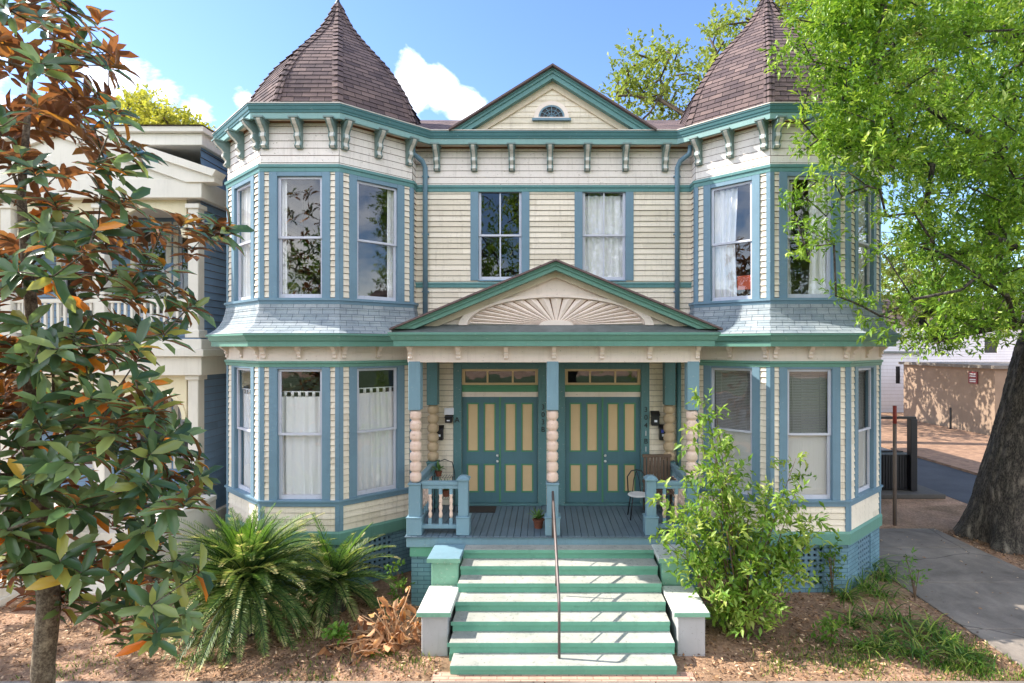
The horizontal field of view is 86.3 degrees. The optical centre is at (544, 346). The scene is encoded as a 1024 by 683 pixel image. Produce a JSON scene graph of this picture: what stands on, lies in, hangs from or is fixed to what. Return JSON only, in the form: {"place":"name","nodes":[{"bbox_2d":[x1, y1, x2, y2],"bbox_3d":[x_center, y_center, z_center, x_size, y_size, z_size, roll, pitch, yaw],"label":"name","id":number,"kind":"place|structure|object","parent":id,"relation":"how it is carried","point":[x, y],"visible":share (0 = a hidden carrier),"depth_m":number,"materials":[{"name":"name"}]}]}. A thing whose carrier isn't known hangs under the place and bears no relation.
{"place":"outdoors","nodes":[
{"label":"outdoors","id":0,"kind":"place"},
{"bbox_2d":[0,352,1023,681],"bbox_3d":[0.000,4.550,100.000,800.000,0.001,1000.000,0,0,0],"label":"ground","id":1,"kind":"structure","parent":0,"point":[944,516],"depth_m":8.20,"materials":[{"name":"soil"}]},
{"bbox_2d":[0,124,227,607],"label":"neighbour house","id":2,"kind":"structure","parent":1,"relation":"on","point":[192,177],"depth_m":11.67,"materials":[{"name":"white wood"}]},
{"bbox_2d":[56,232,93,316],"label":"window","id":3,"kind":"structure","parent":2,"relation":"in","point":[57,263],"depth_m":13.27,"materials":[{"name":"white wood"}]},
{"bbox_2d":[59,433,93,468],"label":"window","id":4,"kind":"structure","parent":2,"relation":"in","point":[91,466],"depth_m":13.34,"materials":[{"name":"white wood"}]},
{"bbox_2d":[130,392,171,468],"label":"window","id":5,"kind":"structure","parent":2,"relation":"in","point":[138,436],"depth_m":13.27,"materials":[{"name":"white wood"}]},
{"bbox_2d":[130,222,171,316],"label":"window","id":6,"kind":"structure","parent":2,"relation":"in","point":[168,249],"depth_m":13.27,"materials":[{"name":"white wood"}]},
{"bbox_2d":[173,222,182,316],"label":"window","id":7,"kind":"structure","parent":2,"relation":"in","point":[176,259],"depth_m":13.28,"materials":[{"name":"white wood"}]},
{"bbox_2d":[173,400,184,468],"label":"window","id":8,"kind":"structure","parent":2,"relation":"in","point":[175,407],"depth_m":13.27,"materials":[{"name":"white wood"}]},
{"bbox_2d":[0,0,254,682],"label":"magnolia tree","id":9,"kind":"object","parent":1,"relation":"on","point":[35,524],"visible":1,"depth_m":4.85,"materials":[{"name":"green plant"}]},
{"bbox_2d":[102,83,215,130],"bbox_3d":[-21.908,-5.121,30.452,10.254,19.387,7.135,0,0,0],"label":"yellow green tree","id":10,"kind":"object","parent":1,"relation":"on","point":[143,109],"visible":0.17,"depth_m":28.73,"materials":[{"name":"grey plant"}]},
{"bbox_2d":[124,503,341,679],"bbox_3d":[-4.808,3.566,8.726,3.081,2.168,3.059,0,0,0],"label":"sago palm","id":11,"kind":"object","parent":1,"relation":"on","point":[246,568],"visible":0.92,"depth_m":8.29,"materials":[{"name":"green plant"}]},
{"bbox_2d":[271,513,400,636],"bbox_3d":[-3.677,3.809,9.420,2.412,1.683,2.260,0,0,0],"label":"sago palm","id":12,"kind":"object","parent":1,"relation":"on","point":[340,564],"visible":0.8,"depth_m":9.23,"materials":[{"name":"green plant"}]},
{"bbox_2d":[321,620,352,650],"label":"seedling","id":13,"kind":"object","parent":1,"relation":"on","point":[335,633],"visible":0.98,"depth_m":8.12,"materials":[{"name":"green plant"}]},
{"bbox_2d":[317,586,421,665],"bbox_3d":[-2.513,4.219,8.258,1.617,0.923,0.985,0,0,0],"label":"dried plant","id":14,"kind":"object","parent":1,"relation":"on","point":[397,638],"visible":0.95,"depth_m":8.24,"materials":[{"name":"brown plant"}]},
{"bbox_2d":[384,559,415,603],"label":"seedling","id":15,"kind":"object","parent":1,"relation":"on","point":[401,582],"visible":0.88,"depth_m":9.30,"materials":[{"name":"green plant"}]},
{"bbox_2d":[0,529,1023,680],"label":"leaf litter","id":16,"kind":"object","parent":1,"relation":"on","point":[439,665],"visible":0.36,"depth_m":8.06,"materials":[{"name":"plant"}]},
{"bbox_2d":[205,0,901,674],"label":"victorian house","id":17,"kind":"structure","parent":1,"relation":"on","point":[527,348],"depth_m":10.44,"materials":[{"name":"beige"}]},
{"bbox_2d":[231,175,254,301],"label":"window","id":18,"kind":"structure","parent":17,"relation":"in","point":[236,190],"depth_m":10.91,"materials":[{"name":"blue wood"}]},
{"bbox_2d":[231,365,254,497],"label":"window","id":19,"kind":"structure","parent":17,"relation":"in","point":[237,428],"depth_m":10.92,"materials":[{"name":"blue wood"}]},
{"bbox_2d":[241,188,249,297],"bbox_3d":[-5.897,-2.035,10.825,0.550,2.230,0.073,0,0,41],"label":"curtain","id":20,"kind":"object","parent":17,"relation":"hanging from","point":[245,260],"visible":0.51,"depth_m":10.91,"materials":[{"name":"white fabric"}]},
{"bbox_2d":[242,388,249,487],"bbox_3d":[-5.802,1.829,10.744,0.800,2.002,0.047,0,0,41],"label":"curtain","id":21,"kind":"object","parent":17,"relation":"hanging from","point":[246,417],"visible":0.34,"depth_m":10.88,"materials":[{"name":"white fabric"}]},
{"bbox_2d":[282,180,286,293],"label":"curtain","id":22,"kind":"object","parent":17,"relation":"hanging from","point":[284,207],"visible":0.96,"depth_m":10.21,"materials":[{"name":"white fabric"}]},
{"bbox_2d":[269,172,330,297],"bbox_3d":[-4.537,-2.060,10.151,1.130,2.360,0.178,0,0,0],"label":"window","id":23,"kind":"structure","parent":17,"relation":"in","point":[276,238],"depth_m":10.06,"materials":[{"name":"blue wood"}]},
{"bbox_2d":[269,367,330,500],"bbox_3d":[-4.537,1.615,10.151,1.130,2.490,0.178,0,0,0],"label":"window","id":24,"kind":"structure","parent":17,"relation":"in","point":[275,373],"depth_m":10.06,"materials":[{"name":"blue wood"}]},
{"bbox_2d":[282,391,320,493],"bbox_3d":[-4.537,1.829,10.225,0.800,2.002,0.047,0,0,0],"label":"curtain","id":25,"kind":"object","parent":17,"relation":"hanging from","point":[301,463],"visible":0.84,"depth_m":10.22,"materials":[{"name":"white fabric"}]},
{"bbox_2d":[358,386,392,490],"bbox_3d":[-3.347,1.809,10.694,0.800,2.042,0.046,0,0,-42],"label":"curtain","id":26,"kind":"object","parent":17,"relation":"hanging from","point":[375,459],"visible":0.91,"depth_m":10.71,"materials":[{"name":"white fabric"}]},
{"bbox_2d":[349,174,404,301],"bbox_3d":[-3.296,-2.060,10.638,1.130,2.360,0.178,0,0,-42],"label":"window","id":27,"kind":"structure","parent":17,"relation":"in","point":[398,245],"depth_m":10.70,"materials":[{"name":"blue wood"}]},
{"bbox_2d":[349,365,404,497],"bbox_3d":[-3.296,1.615,10.638,1.130,2.490,0.178,0,0,-42],"label":"window","id":28,"kind":"structure","parent":17,"relation":"in","point":[398,428],"depth_m":10.72,"materials":[{"name":"blue wood"}]},
{"bbox_2d":[387,190,392,297],"bbox_3d":[-3.099,-2.035,10.920,0.132,2.230,0.054,0,0,-39],"label":"curtain","id":29,"kind":"object","parent":17,"relation":"hanging from","point":[389,240],"visible":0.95,"depth_m":10.91,"materials":[{"name":"white fabric"}]},
{"bbox_2d":[437,425,443,439],"bbox_3d":[-2.190,1.780,11.312,0.170,0.300,0.125,0,0,0],"label":"mailbox","id":30,"kind":"object","parent":17,"relation":"attached to","point":[440,432],"visible":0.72,"depth_m":11.27,"materials":[{"name":"black paint"}]},
{"bbox_2d":[432,459,454,515],"bbox_3d":[-2.000,2.765,10.750,0.419,1.070,0.260,0,0,0],"label":"plant stand","id":31,"kind":"object","parent":17,"relation":"on","point":[434,476],"visible":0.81,"depth_m":10.86,"materials":[{"name":"black paint"}]},
{"bbox_2d":[431,461,445,476],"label":"potted plant","id":32,"kind":"object","parent":31,"relation":"on","point":[438,472],"visible":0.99,"depth_m":10.72,"materials":[{"name":"green plant"}]},
{"bbox_2d":[440,478,449,496],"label":"potted plant","id":33,"kind":"object","parent":31,"relation":"on","point":[445,492],"visible":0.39,"depth_m":10.70,"materials":[{"name":"green plant"}]},
{"bbox_2d":[444,415,452,422],"bbox_3d":[-2.000,1.495,11.312,0.160,0.150,0.125,0,0,0],"label":"mailbox","id":34,"kind":"object","parent":17,"relation":"attached to","point":[448,418],"visible":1,"depth_m":11.27,"materials":[{"name":"black paint"}]},
{"bbox_2d":[444,408,453,414],"bbox_3d":[-2.000,1.340,11.352,0.200,0.140,0.015,0,0,0],"label":"paper notice","id":35,"kind":"object","parent":17,"relation":"attached to","point":[448,411],"visible":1,"depth_m":11.35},
{"bbox_2d":[457,506,496,512],"bbox_3d":[-1.375,3.291,11.050,0.750,0.013,0.400,0,0,0],"label":"doormat","id":36,"kind":"object","parent":17,"relation":"on","point":[482,509],"visible":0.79,"depth_m":11.01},
{"bbox_2d":[463,397,498,501],"bbox_3d":[-1.337,2.153,11.435,0.775,2.213,0.130,0,0,0],"label":"door","id":37,"kind":"structure","parent":17,"relation":"in","point":[480,414],"depth_m":11.44,"materials":[{"name":"teal wood"}]},
{"bbox_2d":[470,192,528,280],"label":"window","id":38,"kind":"structure","parent":17,"relation":"in","point":[475,197],"depth_m":11.37,"materials":[{"name":"blue wood"}]},
{"bbox_2d":[501,397,536,501],"bbox_3d":[-0.548,2.153,11.465,0.775,2.213,0.070,0,0,0],"label":"door","id":39,"kind":"structure","parent":17,"relation":"in","point":[518,414],"depth_m":11.44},
{"bbox_2d":[528,507,544,528],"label":"potted plant","id":40,"kind":"object","parent":17,"relation":"on","point":[538,519],"visible":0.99,"depth_m":9.91,"materials":[{"name":"green plant"}]},
{"bbox_2d":[566,397,601,501],"bbox_3d":[0.816,2.153,11.465,0.771,2.213,0.070,0,0,0],"label":"door","id":41,"kind":"structure","parent":17,"relation":"in","point":[583,414],"depth_m":11.44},
{"bbox_2d":[585,196,622,276],"bbox_3d":[1.234,-2.300,11.525,0.840,1.780,0.057,0,0,0],"label":"curtain","id":42,"kind":"object","parent":17,"relation":"hanging from","point":[612,245],"visible":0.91,"depth_m":11.53,"materials":[{"name":"white fabric"}]},
{"bbox_2d":[575,192,633,280],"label":"window","id":43,"kind":"structure","parent":17,"relation":"in","point":[627,236],"depth_m":11.37,"materials":[{"name":"blue wood"}]},
{"bbox_2d":[603,397,639,501],"bbox_3d":[1.601,2.153,11.435,0.771,2.213,0.130,0,0,0],"label":"door","id":44,"kind":"structure","parent":17,"relation":"in","point":[621,415],"depth_m":11.44,"materials":[{"name":"teal paint"}]},
{"bbox_2d":[627,469,644,519],"bbox_3d":[1.800,2.855,10.555,0.400,0.894,0.403,0,0,0],"label":"metal chair","id":45,"kind":"object","parent":17,"relation":"on","point":[637,494],"visible":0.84,"depth_m":10.68,"materials":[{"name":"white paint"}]},
{"bbox_2d":[650,411,659,425],"bbox_3d":[2.290,1.480,11.312,0.180,0.300,0.125,0,0,0],"label":"mailbox","id":46,"kind":"object","parent":17,"relation":"attached to","point":[655,418],"visible":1,"depth_m":11.27,"materials":[{"name":"black paint"}]},
{"bbox_2d":[642,454,675,509],"bbox_3d":[2.285,2.740,10.838,0.610,1.120,0.515,0,0,0],"label":"porch chair","id":47,"kind":"object","parent":17,"relation":"on","point":[670,492],"visible":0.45,"depth_m":11.06,"materials":[{"name":"brown wood"}]},
{"bbox_2d":[658,424,665,439],"bbox_3d":[2.450,1.770,11.312,0.180,0.320,0.125,0,0,0],"label":"mailbox","id":48,"kind":"object","parent":17,"relation":"attached to","point":[660,427],"visible":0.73,"depth_m":11.27,"materials":[{"name":"black paint"}]},
{"bbox_2d":[715,188,737,297],"bbox_3d":[3.588,-2.015,10.800,0.480,2.190,0.067,0,0,42],"label":"curtain","id":49,"kind":"object","parent":17,"relation":"hanging from","point":[725,231],"visible":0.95,"depth_m":10.79,"materials":[{"name":"white fabric"}]},
{"bbox_2d":[703,174,759,301],"bbox_3d":[3.656,-2.060,10.638,1.130,2.360,0.178,0,0,42],"label":"window","id":50,"kind":"structure","parent":17,"relation":"in","point":[709,245],"depth_m":10.70,"materials":[{"name":"blue wood"}]},
{"bbox_2d":[703,365,759,497],"bbox_3d":[3.656,1.615,10.638,1.130,2.490,0.178,0,0,42],"label":"window","id":51,"kind":"structure","parent":17,"relation":"in","point":[708,371],"depth_m":10.38,"materials":[{"name":"blue wood"}]},
{"bbox_2d":[715,370,749,430],"bbox_3d":[3.716,1.056,10.704,0.770,1.212,0.060,0,0,42],"label":"window blind","id":52,"kind":"object","parent":17,"relation":"attached to","point":[719,384],"depth_m":10.71,"materials":[{"name":"grey"}]},
{"bbox_2d":[715,430,750,490],"bbox_3d":[3.701,2.220,10.687,0.800,1.200,0.025,0,0,42],"label":"window board","id":53,"kind":"object","parent":17,"relation":"attached to","point":[742,442],"depth_m":10.58,"materials":[{"name":"white"}]},
{"bbox_2d":[737,275,750,289],"bbox_3d":[3.857,-1.245,10.532,0.280,0.270,0.015,0,0,42],"label":"orange card","id":54,"kind":"object","parent":17,"relation":"attached to","point":[743,282],"visible":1,"depth_m":10.53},
{"bbox_2d":[789,181,792,293],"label":"curtain","id":55,"kind":"object","parent":17,"relation":"hanging from","point":[790,188],"visible":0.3,"depth_m":10.21,"materials":[{"name":"white fabric"}]},
{"bbox_2d":[789,435,826,493],"bbox_3d":[4.897,2.220,10.217,0.800,1.200,0.025,0,0,0],"label":"window board","id":56,"kind":"object","parent":17,"relation":"attached to","point":[814,447],"depth_m":10.21,"materials":[{"name":"white"}]},
{"bbox_2d":[789,372,826,432],"bbox_3d":[4.897,1.056,10.240,0.770,1.212,0.060,0,0,0],"label":"window blind","id":57,"kind":"object","parent":17,"relation":"attached to","point":[819,412],"depth_m":10.24,"materials":[{"name":"grey"}]},
{"bbox_2d":[779,172,840,297],"bbox_3d":[4.897,-2.060,10.151,1.130,2.360,0.178,0,0,0],"label":"window","id":58,"kind":"structure","parent":17,"relation":"in","point":[784,177],"depth_m":10.07,"materials":[{"name":"blue wood"}]},
{"bbox_2d":[779,367,840,500],"bbox_3d":[4.897,1.615,10.151,1.130,2.490,0.178,0,0,0],"label":"window","id":59,"kind":"structure","parent":17,"relation":"in","point":[833,433],"depth_m":10.06,"materials":[{"name":"blue wood"}]},
{"bbox_2d":[808,181,826,293],"bbox_3d":[5.107,-2.015,10.225,0.380,2.190,0.068,0,0,0],"label":"curtain","id":60,"kind":"object","parent":17,"relation":"hanging from","point":[818,267],"visible":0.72,"depth_m":10.22,"materials":[{"name":"white fabric"}]},
{"bbox_2d":[859,190,864,296],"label":"curtain","id":61,"kind":"object","parent":17,"relation":"hanging from","point":[862,239],"visible":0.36,"depth_m":10.92,"materials":[{"name":"white fabric"}]},
{"bbox_2d":[859,427,865,486],"bbox_3d":[6.167,2.220,10.738,0.800,1.200,0.025,0,0,-41],"label":"window board","id":62,"kind":"object","parent":17,"relation":"attached to","point":[862,458],"depth_m":10.86,"materials":[{"name":"white"}]},
{"bbox_2d":[859,370,865,428],"bbox_3d":[6.152,1.056,10.755,0.770,1.212,0.060,0,0,-41],"label":"window blind","id":63,"kind":"object","parent":17,"relation":"attached to","point":[861,409],"depth_m":10.91,"materials":[{"name":"grey"}]},
{"bbox_2d":[854,176,876,300],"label":"window","id":64,"kind":"structure","parent":17,"relation":"in","point":[871,268],"depth_m":10.92,"materials":[{"name":"blue glass"}]},
{"bbox_2d":[854,365,876,497],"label":"window","id":65,"kind":"structure","parent":17,"relation":"in","point":[870,376],"depth_m":10.92,"materials":[{"name":"blue wood"}]},
{"bbox_2d":[645,386,839,640],"bbox_3d":[2.974,2.681,8.484,2.981,4.190,1.657,0,0,0],"label":"leafy shrub","id":66,"kind":"object","parent":1,"relation":"on","point":[738,614],"visible":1,"depth_m":8.36,"materials":[{"name":"green plant"}]},
{"bbox_2d":[597,0,1016,180],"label":"oak tree","id":67,"kind":"object","parent":1,"relation":"on","point":[660,99],"visible":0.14,"depth_m":24.42,"materials":[{"name":"green plant"}]},
{"bbox_2d":[811,610,847,647],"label":"seedling","id":68,"kind":"object","parent":1,"relation":"on","point":[825,621],"visible":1,"depth_m":8.23,"materials":[{"name":"green plant"}]},
{"bbox_2d":[814,536,846,595],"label":"climbing weed","id":69,"kind":"object","parent":1,"relation":"on","point":[830,554],"visible":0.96,"depth_m":9.90,"materials":[{"name":"green plant"}]},
{"bbox_2d":[807,574,857,599],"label":"strappy plant","id":70,"kind":"object","parent":1,"relation":"on","point":[835,587],"visible":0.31,"depth_m":10.00,"materials":[{"name":"green plant"}]},
{"bbox_2d":[826,600,869,630],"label":"strappy plant","id":71,"kind":"object","parent":1,"relation":"on","point":[850,620],"visible":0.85,"depth_m":8.92,"materials":[{"name":"green plant"}]},
{"bbox_2d":[819,578,883,610],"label":"strappy plant","id":72,"kind":"object","parent":1,"relation":"on","point":[848,595],"visible":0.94,"depth_m":9.77,"materials":[{"name":"green plant"}]},
{"bbox_2d":[825,631,889,661],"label":"strappy plant","id":73,"kind":"object","parent":1,"relation":"on","point":[859,645],"visible":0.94,"depth_m":8.18,"materials":[{"name":"green plant"}]},
{"bbox_2d":[841,596,904,627],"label":"strappy plant","id":74,"kind":"object","parent":1,"relation":"on","point":[868,616],"visible":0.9,"depth_m":9.07,"materials":[{"name":"green plant"}]},
{"bbox_2d":[844,625,907,664],"bbox_3d":[4.991,4.441,8.112,0.820,0.219,0.684,0,0,-23],"label":"strappy plant","id":75,"kind":"object","parent":1,"relation":"on","point":[884,647],"visible":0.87,"depth_m":8.13,"materials":[{"name":"green plant"}]},
{"bbox_2d":[848,569,904,599],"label":"strappy plant","id":76,"kind":"object","parent":1,"relation":"on","point":[864,583],"visible":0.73,"depth_m":10.14,"materials":[{"name":"green plant"}]},
{"bbox_2d":[858,618,910,646],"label":"strappy plant","id":77,"kind":"object","parent":1,"relation":"on","point":[887,631],"visible":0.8,"depth_m":8.51,"materials":[{"name":"green plant"}]},
{"bbox_2d":[852,569,919,606],"bbox_3d":[6.129,4.360,9.910,1.080,0.381,1.142,0,0,0],"label":"strappy plant","id":78,"kind":"object","parent":1,"relation":"on","point":[881,593],"visible":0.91,"depth_m":9.91,"materials":[{"name":"green plant"}]},
{"bbox_2d":[863,554,910,585],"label":"strappy plant","id":79,"kind":"object","parent":1,"relation":"on","point":[884,567],"visible":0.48,"depth_m":10.90,"materials":[{"name":"green plant"}]},
{"bbox_2d":[863,556,914,587],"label":"strappy plant","id":80,"kind":"object","parent":1,"relation":"on","point":[886,571],"visible":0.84,"depth_m":10.64,"materials":[{"name":"green plant"}]},
{"bbox_2d":[757,0,1023,555],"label":"live oak","id":81,"kind":"object","parent":1,"relation":"on","point":[993,515],"visible":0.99,"depth_m":8.36,"materials":[{"name":"green plant"}]},
{"bbox_2d":[893,406,896,525],"bbox_3d":[8.920,3.075,13.900,0.085,3.150,0.085,0,0,22],"label":"metal post","id":82,"kind":"object","parent":1,"relation":"on","point":[894,465],"visible":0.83,"depth_m":13.87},
{"bbox_2d":[881,351,924,411],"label":"white garage","id":83,"kind":"structure","parent":1,"relation":"on","point":[892,382],"depth_m":37.99,"materials":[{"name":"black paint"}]},
{"bbox_2d":[896,366,899,383],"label":"window","id":84,"kind":"structure","parent":83,"relation":"in","point":[897,367],"depth_m":38.04,"materials":[{"name":"glass"}]},
{"bbox_2d":[872,597,934,631],"bbox_3d":[5.935,4.391,9.028,0.991,0.318,0.970,0,0,-43],"label":"strappy plant","id":85,"kind":"object","parent":1,"relation":"on","point":[896,617],"visible":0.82,"depth_m":9.03,"materials":[{"name":"green plant"}]},
{"bbox_2d":[869,633,949,665],"bbox_3d":[5.398,4.427,8.026,0.967,0.246,0.797,0,0,0],"label":"strappy plant","id":86,"kind":"object","parent":1,"relation":"on","point":[901,648],"visible":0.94,"depth_m":8.02,"materials":[{"name":"green plant"}]},
{"bbox_2d":[881,416,945,498],"bbox_3d":[10.600,3.340,16.950,2.800,2.420,1.300,0,0,0],"label":"gate","id":87,"kind":"object","parent":1,"relation":"on","point":[908,487],"visible":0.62,"depth_m":16.70,"materials":[{"name":"metal"}]},
{"bbox_2d":[897,547,931,599],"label":"seedling","id":88,"kind":"object","parent":1,"relation":"on","point":[912,578],"visible":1,"depth_m":9.78,"materials":[{"name":"green plant"}]},
{"bbox_2d":[880,611,950,654],"bbox_3d":[5.827,4.411,8.565,0.920,0.278,0.968,0,0,-37],"label":"strappy plant","id":89,"kind":"object","parent":1,"relation":"on","point":[915,634],"visible":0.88,"depth_m":8.52,"materials":[{"name":"green plant"}]},
{"bbox_2d":[899,634,954,670],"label":"strappy plant","id":90,"kind":"object","parent":1,"relation":"on","point":[923,652],"visible":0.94,"depth_m":7.99,"materials":[{"name":"green plant"}]},
{"bbox_2d":[898,608,959,642],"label":"strappy plant","id":91,"kind":"object","parent":1,"relation":"on","point":[929,625],"visible":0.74,"depth_m":8.71,"materials":[{"name":"green plant"}]},
{"bbox_2d":[915,619,963,649],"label":"strappy plant","id":92,"kind":"object","parent":1,"relation":"on","point":[942,631],"visible":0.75,"depth_m":8.51,"materials":[{"name":"green plant"}]},
{"bbox_2d":[881,221,1005,336],"bbox_3d":[16.610,-1.554,31.979,14.386,12.696,17.448,0,0,-44],"label":"street tree","id":93,"kind":"object","parent":1,"relation":"on","point":[886,273],"visible":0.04,"depth_m":29.73,"materials":[{"name":"green plant"}]},
{"bbox_2d":[920,628,983,658],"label":"strappy plant","id":94,"kind":"object","parent":1,"relation":"on","point":[954,638],"visible":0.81,"depth_m":8.26,"materials":[{"name":"green plant"}]},
{"bbox_2d":[881,231,1023,343],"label":"street tree","id":95,"kind":"object","parent":1,"relation":"on","point":[902,286],"visible":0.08,"depth_m":43.16,"materials":[{"name":"green plant"}]},
{"bbox_2d":[882,295,1023,361],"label":"white building","id":96,"kind":"structure","parent":1,"relation":"on","point":[1003,354],"depth_m":41.79,"materials":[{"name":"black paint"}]},
{"bbox_2d":[984,337,996,352],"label":"window","id":97,"kind":"structure","parent":96,"relation":"in","point":[990,350],"depth_m":41.85,"materials":[{"name":"glass"}]},
{"bbox_2d":[898,362,1009,435],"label":"stucco wall building","id":98,"kind":"structure","parent":1,"relation":"on","point":[934,392],"depth_m":30.29,"materials":[{"name":"paint"}]},
{"bbox_2d":[968,371,977,383],"bbox_3d":[22.656,1.615,28.850,0.048,0.630,0.600,0,0,0],"label":"wall sign","id":99,"kind":"object","parent":98,"relation":"attached to","point":[973,377],"visible":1,"depth_m":28.80,"materials":[{"name":"metal"}]},
{"bbox_2d":[937,636,988,662],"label":"strappy plant","id":100,"kind":"object","parent":1,"relation":"on","point":[948,646],"visible":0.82,"depth_m":8.02,"materials":[{"name":"green plant"}]},
{"bbox_2d":[932,638,1003,668],"bbox_3d":[6.072,4.460,7.982,0.743,0.180,0.856,0,0,-21],"label":"strappy plant","id":101,"kind":"object","parent":1,"relation":"on","point":[966,651],"visible":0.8,"depth_m":7.92,"materials":[{"name":"green plant"}]},
{"bbox_2d":[948,654,1008,679],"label":"strappy plant","id":102,"kind":"object","parent":1,"relation":"on","point":[974,664],"visible":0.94,"depth_m":7.69,"materials":[{"name":"green plant"}]},
{"bbox_2d":[0,681,1023,682],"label":"sidewalk","id":103,"kind":"structure","parent":0,"point":[524,682],"depth_m":7.36,"materials":[{"name":"concrete"}]},
{"bbox_2d":[0,0,1023,351],"label":"sky","id":104,"kind":"structure","parent":0,"point":[450,59],"materials":[{"name":"blue"}]},
{"bbox_2d":[9,625,1023,680],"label":"grass","id":105,"kind":"structure","parent":0,"point":[945,663],"depth_m":7.81,"materials":[{"name":"green plant"}]},
{"bbox_2d":[431,672,695,681],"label":"path","id":106,"kind":"structure","parent":0,"point":[447,676],"depth_m":7.47,"materials":[{"name":"concrete"}]},
{"bbox_2d":[881,447,976,503],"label":"side street","id":107,"kind":"structure","parent":0,"point":[953,483],"depth_m":18.69,"materials":[{"name":"asphalt"}]},
{"bbox_2d":[881,414,989,474],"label":"pavement","id":108,"kind":"structure","parent":0,"point":[961,450],"depth_m":25.22,"materials":[{"name":"beige concrete"}]},
{"bbox_2d":[949,407,951,428],"bbox_3d":[22.100,3.925,29.700,0.102,1.250,0.102,0,0,-23],"label":"bollard","id":109,"kind":"object","parent":108,"relation":"on","point":[950,417],"visible":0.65,"depth_m":29.66,"materials":[{"name":"metal"}]},
{"bbox_2d":[877,528,1023,667],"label":"driveway","id":110,"kind":"structure","parent":0,"point":[998,617],"depth_m":10.50,"materials":[{"name":"concrete"}]}
]}

